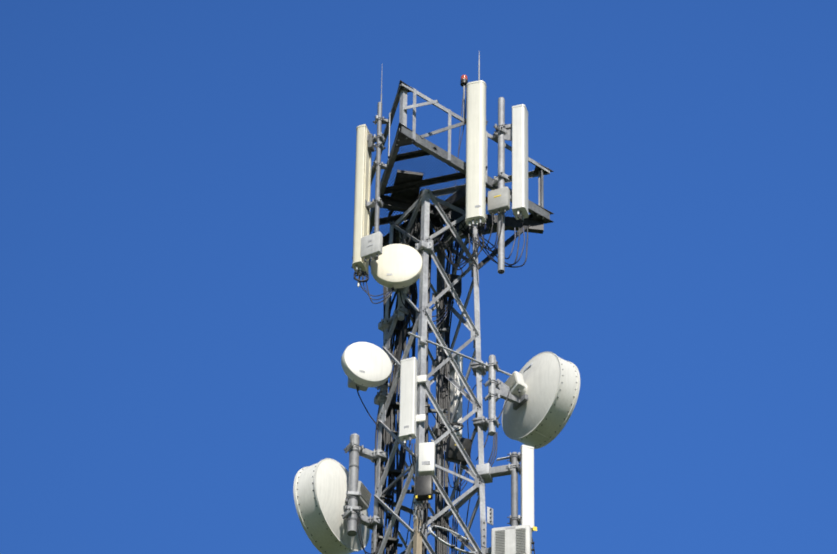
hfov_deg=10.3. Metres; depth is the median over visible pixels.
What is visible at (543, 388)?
microwave dish
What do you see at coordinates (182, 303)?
sky
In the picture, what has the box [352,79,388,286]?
sector antenna
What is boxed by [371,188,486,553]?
lattice tower
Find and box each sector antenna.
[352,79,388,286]
[465,51,487,229]
[488,97,528,273]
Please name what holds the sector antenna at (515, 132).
attached to the head platform
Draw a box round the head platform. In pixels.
[351,80,553,269]
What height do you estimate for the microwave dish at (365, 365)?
0.664 m
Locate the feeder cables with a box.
[354,99,534,553]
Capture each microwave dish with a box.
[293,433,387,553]
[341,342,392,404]
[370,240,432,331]
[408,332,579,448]
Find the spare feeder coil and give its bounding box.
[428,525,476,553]
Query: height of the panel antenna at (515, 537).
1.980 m
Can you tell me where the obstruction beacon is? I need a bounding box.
[458,75,467,157]
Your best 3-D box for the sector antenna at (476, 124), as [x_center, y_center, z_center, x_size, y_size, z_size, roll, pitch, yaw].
[0.733,-1.712,57.298,0.243,3.211,0.353,-10,-43,12]
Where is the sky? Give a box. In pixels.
[0,0,836,553]
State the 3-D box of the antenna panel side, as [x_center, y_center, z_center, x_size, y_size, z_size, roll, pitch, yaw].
[0.334,1.461,56.197,0.392,1.536,0.255,11,-43,-10]
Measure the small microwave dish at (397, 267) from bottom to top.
0.928 m
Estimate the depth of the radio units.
53.89 m
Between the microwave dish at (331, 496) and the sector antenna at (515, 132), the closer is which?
the microwave dish at (331, 496)
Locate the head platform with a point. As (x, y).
(404, 188)
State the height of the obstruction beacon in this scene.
1.510 m
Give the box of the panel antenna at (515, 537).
[476,445,536,553]

